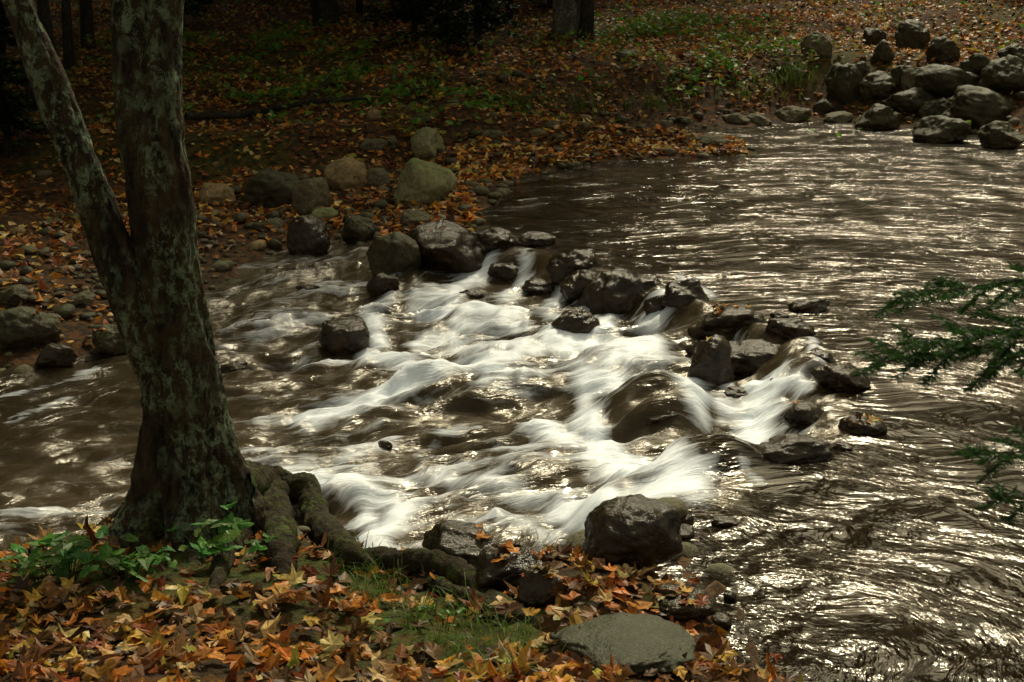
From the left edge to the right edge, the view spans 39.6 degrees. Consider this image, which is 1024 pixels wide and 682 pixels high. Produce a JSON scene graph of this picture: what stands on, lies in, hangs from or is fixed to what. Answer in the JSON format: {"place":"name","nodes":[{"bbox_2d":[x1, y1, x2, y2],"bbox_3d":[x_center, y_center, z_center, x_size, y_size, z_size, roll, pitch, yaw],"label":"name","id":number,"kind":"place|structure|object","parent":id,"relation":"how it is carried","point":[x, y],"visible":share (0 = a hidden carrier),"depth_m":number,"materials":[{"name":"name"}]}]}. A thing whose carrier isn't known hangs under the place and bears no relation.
{"place":"outdoors","nodes":[
{"label":"outdoors","id":0,"kind":"place"},
{"bbox_2d":[0,122,1023,681],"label":"stream water","id":1,"kind":"structure","parent":0,"point":[502,410],"depth_m":9.67,"materials":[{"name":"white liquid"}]},
{"bbox_2d":[92,324,126,357],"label":"boulder","id":2,"kind":"object","parent":1,"relation":"in","point":[108,343],"visible":0.67,"depth_m":11.37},
{"bbox_2d":[220,361,247,372],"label":"boulder","id":3,"kind":"object","parent":1,"relation":"on","point":[232,366],"visible":0.77,"depth_m":10.98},
{"bbox_2d":[318,316,369,354],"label":"boulder","id":4,"kind":"object","parent":1,"relation":"in","point":[349,335],"visible":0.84,"depth_m":11.17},
{"bbox_2d":[366,272,399,296],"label":"boulder","id":5,"kind":"object","parent":1,"relation":"in","point":[379,284],"visible":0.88,"depth_m":12.80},
{"bbox_2d":[366,231,421,275],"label":"boulder","id":6,"kind":"object","parent":1,"relation":"in","point":[394,252],"visible":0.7,"depth_m":13.25,"materials":[{"name":"stone"}]},
{"bbox_2d":[405,218,485,273],"bbox_3d":[-0.621,-0.844,13.620,0.712,0.629,0.769,-13,20,-40],"label":"boulder","id":7,"kind":"object","parent":1,"relation":"in","point":[451,247],"visible":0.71,"depth_m":13.40,"materials":[{"name":"stone"}]},
{"bbox_2d":[459,288,485,297],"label":"boulder","id":8,"kind":"object","parent":1,"relation":"in","point":[475,292],"visible":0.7,"depth_m":12.58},
{"bbox_2d":[472,227,516,253],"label":"boulder","id":9,"kind":"object","parent":1,"relation":"in","point":[488,240],"visible":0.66,"depth_m":13.62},
{"bbox_2d":[487,262,517,280],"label":"boulder","id":10,"kind":"object","parent":1,"relation":"in","point":[506,271],"visible":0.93,"depth_m":13.30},
{"bbox_2d":[516,231,556,245],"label":"boulder","id":11,"kind":"object","parent":1,"relation":"in","point":[534,238],"visible":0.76,"depth_m":13.68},
{"bbox_2d":[521,277,554,294],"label":"boulder","id":12,"kind":"object","parent":1,"relation":"on","point":[536,286],"visible":0.86,"depth_m":12.65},
{"bbox_2d":[545,249,602,285],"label":"boulder","id":13,"kind":"object","parent":1,"relation":"in","point":[560,267],"visible":0.68,"depth_m":12.55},
{"bbox_2d":[551,309,599,333],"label":"boulder","id":14,"kind":"object","parent":1,"relation":"in","point":[580,321],"visible":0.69,"depth_m":11.20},
{"bbox_2d":[560,269,598,302],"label":"boulder","id":15,"kind":"object","parent":1,"relation":"in","point":[573,285],"visible":0.42,"depth_m":12.14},
{"bbox_2d":[635,274,660,286],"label":"boulder","id":16,"kind":"object","parent":1,"relation":"in","point":[648,280],"visible":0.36,"depth_m":11.98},
{"bbox_2d":[643,294,664,315],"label":"boulder","id":17,"kind":"object","parent":1,"relation":"in","point":[652,305],"visible":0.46,"depth_m":11.53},
{"bbox_2d":[645,413,678,425],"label":"submerged boulder","id":18,"kind":"object","parent":1,"relation":"in","point":[654,420],"visible":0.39,"depth_m":8.95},
{"bbox_2d":[661,277,708,307],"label":"boulder","id":19,"kind":"object","parent":1,"relation":"in","point":[680,293],"visible":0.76,"depth_m":11.37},
{"bbox_2d":[687,334,734,385],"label":"boulder","id":20,"kind":"object","parent":1,"relation":"in","point":[711,362],"visible":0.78,"depth_m":9.75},
{"bbox_2d":[711,515,737,526],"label":"boulder","id":21,"kind":"object","parent":1,"relation":"on","point":[719,520],"visible":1,"depth_m":6.88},
{"bbox_2d":[687,304,766,338],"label":"boulder","id":22,"kind":"object","parent":1,"relation":"in","point":[727,322],"visible":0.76,"depth_m":10.72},
{"bbox_2d":[722,385,747,397],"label":"boulder","id":23,"kind":"object","parent":1,"relation":"in","point":[736,391],"visible":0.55,"depth_m":9.51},
{"bbox_2d":[729,339,780,380],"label":"boulder","id":24,"kind":"object","parent":1,"relation":"in","point":[750,357],"visible":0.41,"depth_m":10.11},
{"bbox_2d":[765,317,815,339],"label":"boulder","id":25,"kind":"object","parent":1,"relation":"in","point":[790,328],"visible":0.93,"depth_m":10.44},
{"bbox_2d":[756,433,832,462],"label":"boulder","id":26,"kind":"object","parent":1,"relation":"in","point":[790,447],"visible":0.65,"depth_m":7.78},
{"bbox_2d":[780,400,824,428],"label":"boulder","id":27,"kind":"object","parent":1,"relation":"in","point":[802,414],"visible":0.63,"depth_m":8.46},
{"bbox_2d":[787,297,829,312],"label":"boulder","id":28,"kind":"object","parent":1,"relation":"in","point":[813,305],"visible":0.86,"depth_m":11.11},
{"bbox_2d":[810,347,834,362],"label":"boulder","id":29,"kind":"object","parent":1,"relation":"in","point":[824,355],"visible":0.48,"depth_m":9.63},
{"bbox_2d":[810,362,870,391],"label":"boulder","id":30,"kind":"object","parent":1,"relation":"in","point":[837,377],"visible":0.89,"depth_m":9.10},
{"bbox_2d":[831,441,852,450],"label":"boulder","id":31,"kind":"object","parent":1,"relation":"in","point":[842,445],"visible":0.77,"depth_m":7.99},
{"bbox_2d":[838,415,887,434],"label":"boulder","id":32,"kind":"object","parent":1,"relation":"in","point":[864,426],"visible":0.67,"depth_m":8.23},
{"bbox_2d":[854,103,901,129],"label":"boulder","id":33,"kind":"object","parent":1,"relation":"in","point":[877,116],"visible":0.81,"depth_m":22.98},
{"bbox_2d":[912,115,970,142],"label":"boulder","id":34,"kind":"object","parent":1,"relation":"in","point":[937,129],"visible":0.91,"depth_m":21.31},
{"bbox_2d":[977,121,1023,147],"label":"boulder","id":35,"kind":"object","parent":1,"relation":"in","point":[999,134],"visible":0.95,"depth_m":20.74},
{"bbox_2d":[0,0,1023,681],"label":"ground","id":36,"kind":"structure","parent":0,"point":[78,334],"depth_m":20.11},
{"bbox_2d":[0,284,31,306],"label":"boulder","id":37,"kind":"object","parent":36,"relation":"on","point":[13,295],"visible":0.75,"depth_m":12.25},
{"bbox_2d":[0,306,61,349],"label":"boulder","id":38,"kind":"object","parent":36,"relation":"on","point":[22,327],"visible":0.85,"depth_m":11.32,"materials":[{"name":"stone"}]},
{"bbox_2d":[37,0,56,53],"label":"forest tree","id":39,"kind":"object","parent":36,"relation":"on","point":[44,14],"visible":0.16,"depth_m":23.24,"materials":[{"name":"brown plant"}]},
{"bbox_2d":[35,343,77,367],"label":"boulder","id":40,"kind":"object","parent":36,"relation":"on","point":[57,355],"visible":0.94,"depth_m":11.04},
{"bbox_2d":[61,0,75,70],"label":"forest tree","id":41,"kind":"object","parent":36,"relation":"on","point":[69,62],"visible":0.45,"depth_m":26.38,"materials":[{"name":"brown plant"}]},
{"bbox_2d":[11,523,138,582],"bbox_3d":[-1.956,0.929,6.296,0.559,0.223,0.482,0,15,0],"label":"broadleaf plant","id":42,"kind":"object","parent":36,"relation":"on","point":[79,542],"visible":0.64,"depth_m":6.27,"materials":[{"name":"green plant"}]},
{"bbox_2d":[65,290,95,305],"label":"boulder","id":43,"kind":"object","parent":36,"relation":"on","point":[87,297],"visible":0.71,"depth_m":12.41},
{"bbox_2d":[0,545,161,583],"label":"broadleaf plant","id":44,"kind":"object","parent":36,"relation":"on","point":[84,572],"visible":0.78,"depth_m":6.07,"materials":[{"name":"green plant"}]},
{"bbox_2d":[79,0,95,50],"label":"forest tree","id":45,"kind":"object","parent":36,"relation":"on","point":[86,19],"visible":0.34,"depth_m":29.21,"materials":[{"name":"brown plant"}]},
{"bbox_2d":[38,541,177,586],"bbox_3d":[-1.726,0.961,6.054,0.576,0.190,0.356,0,15,0],"label":"broadleaf plant","id":46,"kind":"object","parent":36,"relation":"on","point":[107,554],"visible":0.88,"depth_m":6.07,"materials":[{"name":"green plant"}]},
{"bbox_2d":[167,519,244,564],"bbox_3d":[-1.380,0.903,6.355,0.233,0.205,0.425,-14,21,-43],"label":"broadleaf plant","id":47,"kind":"object","parent":36,"relation":"on","point":[217,543],"visible":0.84,"depth_m":6.29,"materials":[{"name":"green plant"}]},
{"bbox_2d":[198,183,235,204],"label":"boulder","id":48,"kind":"object","parent":36,"relation":"on","point":[210,193],"visible":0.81,"depth_m":17.21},
{"bbox_2d":[211,501,254,532],"bbox_3d":[-1.346,0.870,6.614,0.297,0.230,0.146,0,15,0],"label":"broadleaf plant","id":49,"kind":"object","parent":36,"relation":"on","point":[236,523],"visible":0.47,"depth_m":6.61,"materials":[{"name":"green plant"}]},
{"bbox_2d":[244,532,275,564],"bbox_3d":[-1.118,0.944,6.354,0.108,0.152,0.164,4,16,15],"label":"broadleaf plant","id":50,"kind":"object","parent":36,"relation":"on","point":[255,545],"visible":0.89,"depth_m":6.34,"materials":[{"name":"green plant"}]},
{"bbox_2d":[238,167,299,207],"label":"boulder","id":51,"kind":"object","parent":36,"relation":"on","point":[269,187],"visible":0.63,"depth_m":17.16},
{"bbox_2d":[2,0,541,623],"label":"maple tree","id":52,"kind":"object","parent":36,"relation":"on","point":[190,466],"visible":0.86,"depth_m":6.47,"materials":[{"name":"brown plant"}]},
{"bbox_2d":[263,218,283,228],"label":"boulder","id":53,"kind":"object","parent":36,"relation":"on","point":[277,223],"visible":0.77,"depth_m":15.77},
{"bbox_2d":[185,66,378,119],"bbox_3d":[-3.548,-3.809,22.017,2.874,0.699,1.060,-12,19,-38],"label":"fallen branch","id":54,"kind":"object","parent":36,"relation":"on","point":[225,115],"visible":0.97,"depth_m":21.88,"materials":[{"name":"brown wood"}]},
{"bbox_2d":[286,214,329,254],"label":"boulder","id":55,"kind":"object","parent":36,"relation":"on","point":[309,233],"visible":0.94,"depth_m":14.69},
{"bbox_2d":[292,177,331,213],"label":"boulder","id":56,"kind":"object","parent":36,"relation":"on","point":[307,194],"visible":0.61,"depth_m":16.19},
{"bbox_2d":[311,207,338,220],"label":"boulder","id":57,"kind":"object","parent":36,"relation":"on","point":[330,213],"visible":0.72,"depth_m":15.98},
{"bbox_2d":[310,0,340,28],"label":"forest tree","id":58,"kind":"object","parent":36,"relation":"on","point":[325,10],"visible":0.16,"depth_m":32.90,"materials":[{"name":"brown plant"}]},
{"bbox_2d":[323,157,367,190],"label":"boulder","id":59,"kind":"object","parent":36,"relation":"on","point":[345,173],"visible":0.8,"depth_m":17.65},
{"bbox_2d":[341,215,375,242],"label":"boulder","id":60,"kind":"object","parent":36,"relation":"on","point":[356,228],"visible":0.92,"depth_m":14.94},
{"bbox_2d":[0,153,735,573],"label":"streambed stones","id":61,"kind":"object","parent":36,"relation":"on","point":[688,551],"visible":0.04,"depth_m":10.96,"materials":[{"name":"stone"}]},
{"bbox_2d":[358,138,387,151],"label":"boulder","id":62,"kind":"object","parent":36,"relation":"on","point":[379,144],"visible":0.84,"depth_m":19.77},
{"bbox_2d":[10,76,736,340],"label":"river stones","id":63,"kind":"object","parent":36,"relation":"on","point":[256,245],"visible":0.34,"depth_m":15.02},
{"bbox_2d":[367,108,380,119],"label":"boulder","id":64,"kind":"object","parent":36,"relation":"on","point":[372,113],"visible":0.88,"depth_m":20.79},
{"bbox_2d":[366,168,389,188],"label":"boulder","id":65,"kind":"object","parent":36,"relation":"on","point":[376,178],"visible":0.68,"depth_m":17.65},
{"bbox_2d":[27,514,736,627],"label":"bank stones","id":66,"kind":"object","parent":36,"relation":"on","point":[720,619],"visible":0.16,"depth_m":6.08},
{"bbox_2d":[400,209,433,227],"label":"boulder","id":67,"kind":"object","parent":36,"relation":"on","point":[418,216],"visible":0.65,"depth_m":15.14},
{"bbox_2d":[374,602,464,630],"bbox_3d":[-0.351,1.085,5.574,0.372,0.088,0.287,0,15,0],"label":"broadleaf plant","id":68,"kind":"object","parent":36,"relation":"on","point":[422,606],"visible":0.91,"depth_m":5.57,"materials":[{"name":"green plant"}]},
{"bbox_2d":[391,158,457,208],"bbox_3d":[-1.009,-1.776,16.336,0.706,0.675,0.686,-8,17,-27],"label":"boulder","id":69,"kind":"object","parent":36,"relation":"on","point":[421,181],"visible":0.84,"depth_m":16.11,"materials":[{"name":"stone"}]},
{"bbox_2d":[414,113,438,123],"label":"boulder","id":70,"kind":"object","parent":36,"relation":"on","point":[428,116],"visible":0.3,"depth_m":20.71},
{"bbox_2d":[410,127,444,159],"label":"boulder","id":71,"kind":"object","parent":36,"relation":"on","point":[426,142],"visible":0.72,"depth_m":19.71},
{"bbox_2d":[0,106,882,681],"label":"fallen leaves","id":72,"kind":"object","parent":36,"relation":"on","point":[148,658],"visible":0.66,"depth_m":5.50,"materials":[{"name":"orange plant"}]},
{"bbox_2d":[316,526,569,681],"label":"grass tuft","id":73,"kind":"object","parent":36,"relation":"on","point":[518,631],"visible":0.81,"depth_m":5.58,"materials":[{"name":"green plant"}]},
{"bbox_2d":[414,0,485,55],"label":"hemlock sapling","id":74,"kind":"object","parent":36,"relation":"on","point":[447,38],"visible":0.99,"depth_m":24.85,"materials":[{"name":"green plant"}]},
{"bbox_2d":[422,520,500,567],"bbox_3d":[-0.204,0.933,6.321,0.399,0.234,0.362,0,15,0],"label":"boulder","id":75,"kind":"object","parent":36,"relation":"on","point":[454,538],"visible":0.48,"depth_m":6.27,"materials":[{"name":"stone"}]},
{"bbox_2d":[429,0,529,50],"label":"hemlock sapling","id":76,"kind":"object","parent":36,"relation":"on","point":[477,24],"visible":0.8,"depth_m":26.24,"materials":[{"name":"green plant"}]},
{"bbox_2d":[489,130,507,136],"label":"boulder","id":77,"kind":"object","parent":36,"relation":"on","point":[495,133],"visible":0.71,"depth_m":20.18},
{"bbox_2d":[459,0,547,25],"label":"hemlock sapling","id":78,"kind":"object","parent":36,"relation":"on","point":[510,12],"visible":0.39,"depth_m":29.81,"materials":[{"name":"green plant"}]},
{"bbox_2d":[476,542,544,596],"bbox_3d":[-0.001,0.987,6.011,0.303,0.264,0.290,0,15,0],"label":"boulder","id":79,"kind":"object","parent":36,"relation":"on","point":[510,568],"visible":0.63,"depth_m":5.90,"materials":[{"name":"stone"}]},
{"bbox_2d":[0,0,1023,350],"bbox_3d":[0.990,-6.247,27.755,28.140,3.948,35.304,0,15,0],"label":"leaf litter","id":80,"kind":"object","parent":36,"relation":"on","point":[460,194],"visible":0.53,"depth_m":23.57,"materials":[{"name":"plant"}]},
{"bbox_2d":[0,70,1023,367],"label":"river stones","id":81,"kind":"object","parent":36,"relation":"on","point":[66,310],"visible":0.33,"depth_m":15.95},
{"bbox_2d":[1,0,1023,141],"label":"undergrowth","id":82,"kind":"object","parent":36,"relation":"on","point":[303,86],"visible":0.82,"depth_m":25.36,"materials":[{"name":"green plant"}]},
{"bbox_2d":[530,128,547,136],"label":"boulder","id":83,"kind":"object","parent":36,"relation":"on","point":[535,132],"visible":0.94,"depth_m":20.15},
{"bbox_2d":[517,566,562,607],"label":"boulder","id":84,"kind":"object","parent":36,"relation":"on","point":[535,589],"visible":0.95,"depth_m":5.64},
{"bbox_2d":[552,0,580,38],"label":"forest tree","id":85,"kind":"object","parent":36,"relation":"on","point":[565,15],"visible":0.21,"depth_m":27.99,"materials":[{"name":"brown plant"}]},
{"bbox_2d":[578,0,593,41],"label":"forest tree","id":86,"kind":"object","parent":36,"relation":"on","point":[586,22],"visible":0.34,"depth_m":27.69,"materials":[{"name":"brown plant"}]},
{"bbox_2d":[577,267,650,314],"bbox_3d":[0.880,-0.282,12.011,0.667,0.631,0.582,0,15,0],"label":"boulder","id":87,"kind":"object","parent":36,"relation":"on","point":[618,290],"visible":0.47,"depth_m":11.79,"materials":[{"name":"stone"}]},
{"bbox_2d":[549,612,695,677],"bbox_3d":[0.421,1.101,5.138,0.469,0.112,0.449,-6,16,-23],"label":"flat slab stone","id":88,"kind":"object","parent":36,"relation":"on","point":[640,644],"visible":0.81,"depth_m":5.09,"materials":[{"name":"stone"}]},
{"bbox_2d":[615,49,636,59],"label":"boulder","id":89,"kind":"object","parent":36,"relation":"on","point":[619,54],"visible":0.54,"depth_m":25.29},
{"bbox_2d":[583,494,682,571],"bbox_3d":[0.529,0.858,6.283,0.437,0.354,0.384,0,15,0],"label":"boulder","id":90,"kind":"object","parent":36,"relation":"on","point":[636,529],"visible":0.86,"depth_m":6.14,"materials":[{"name":"stone"}]},
{"bbox_2d":[485,59,835,119],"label":"bank grass","id":91,"kind":"structure","parent":36,"relation":"on","point":[793,79],"depth_m":23.65,"materials":[{"name":"green plant"}]},
{"bbox_2d":[654,588,716,622],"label":"boulder","id":92,"kind":"object","parent":36,"relation":"on","point":[675,608],"visible":0.76,"depth_m":5.75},
{"bbox_2d":[690,134,730,146],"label":"boulder","id":93,"kind":"object","parent":36,"relation":"on","point":[711,139],"visible":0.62,"depth_m":20.32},
{"bbox_2d":[724,113,749,123],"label":"boulder","id":94,"kind":"object","parent":36,"relation":"on","point":[738,118],"visible":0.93,"depth_m":23.43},
{"bbox_2d":[747,113,771,125],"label":"boulder","id":95,"kind":"object","parent":36,"relation":"on","point":[759,119],"visible":0.85,"depth_m":23.60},
{"bbox_2d":[775,106,811,122],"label":"boulder","id":96,"kind":"object","parent":36,"relation":"on","point":[793,114],"visible":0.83,"depth_m":24.05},
{"bbox_2d":[800,31,831,56],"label":"boulder","id":97,"kind":"object","parent":36,"relation":"on","point":[821,47],"visible":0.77,"depth_m":25.50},
{"bbox_2d":[813,99,834,112],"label":"boulder","id":98,"kind":"object","parent":36,"relation":"on","point":[824,105],"visible":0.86,"depth_m":24.48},
{"bbox_2d":[823,111,852,122],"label":"boulder","id":99,"kind":"object","parent":36,"relation":"on","point":[841,116],"visible":0.87,"depth_m":24.02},
{"bbox_2d":[824,63,862,103],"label":"boulder","id":100,"kind":"object","parent":36,"relation":"on","point":[842,86],"visible":0.91,"depth_m":24.61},
{"bbox_2d":[856,61,869,78],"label":"boulder","id":101,"kind":"object","parent":36,"relation":"on","point":[863,69],"visible":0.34,"depth_m":24.89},
{"bbox_2d":[862,28,886,47],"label":"boulder","id":102,"kind":"object","parent":36,"relation":"on","point":[875,36],"visible":0.59,"depth_m":26.71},
{"bbox_2d":[857,71,896,100],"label":"boulder","id":103,"kind":"object","parent":36,"relation":"on","point":[878,85],"visible":0.82,"depth_m":24.38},
{"bbox_2d":[870,39,894,62],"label":"boulder","id":104,"kind":"object","parent":36,"relation":"on","point":[883,50],"visible":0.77,"depth_m":25.15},
{"bbox_2d":[887,65,912,86],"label":"boulder","id":105,"kind":"object","parent":36,"relation":"on","point":[897,72],"visible":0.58,"depth_m":24.44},
{"bbox_2d":[882,87,936,113],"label":"boulder","id":106,"kind":"object","parent":36,"relation":"on","point":[911,100],"visible":0.56,"depth_m":23.74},
{"bbox_2d":[900,67,919,90],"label":"boulder","id":107,"kind":"object","parent":36,"relation":"on","point":[907,80],"visible":0.34,"depth_m":24.30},
{"bbox_2d":[894,19,930,49],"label":"boulder","id":108,"kind":"object","parent":36,"relation":"on","point":[912,33],"visible":0.76,"depth_m":26.25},
{"bbox_2d":[918,98,947,117],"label":"boulder","id":109,"kind":"object","parent":36,"relation":"on","point":[937,107],"visible":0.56,"depth_m":23.41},
{"bbox_2d":[850,261,1023,526],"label":"hemlock tree","id":110,"kind":"object","parent":36,"relation":"on","point":[1001,344],"visible":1,"depth_m":3.19,"materials":[{"name":"green plant"}]},
{"bbox_2d":[926,36,960,61],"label":"boulder","id":111,"kind":"object","parent":36,"relation":"on","point":[943,49],"visible":0.86,"depth_m":24.75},
{"bbox_2d":[914,64,980,96],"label":"boulder","id":112,"kind":"object","parent":36,"relation":"on","point":[935,80],"visible":0.66,"depth_m":23.69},
{"bbox_2d":[955,53,990,77],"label":"boulder","id":113,"kind":"object","parent":36,"relation":"on","point":[976,63],"visible":0.41,"depth_m":23.93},
{"bbox_2d":[941,85,1013,128],"bbox_3d":[7.627,-3.755,23.108,1.293,0.838,1.221,0,15,0],"label":"boulder","id":114,"kind":"object","parent":36,"relation":"on","point":[978,106],"visible":0.71,"depth_m":22.61,"materials":[{"name":"stone"}]},
{"bbox_2d":[978,54,1023,94],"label":"boulder","id":115,"kind":"object","parent":36,"relation":"on","point":[1004,74],"visible":0.81,"depth_m":23.10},
{"bbox_2d":[997,44,1023,59],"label":"boulder","id":116,"kind":"object","parent":36,"relation":"on","point":[1017,50],"visible":0.5,"depth_m":23.83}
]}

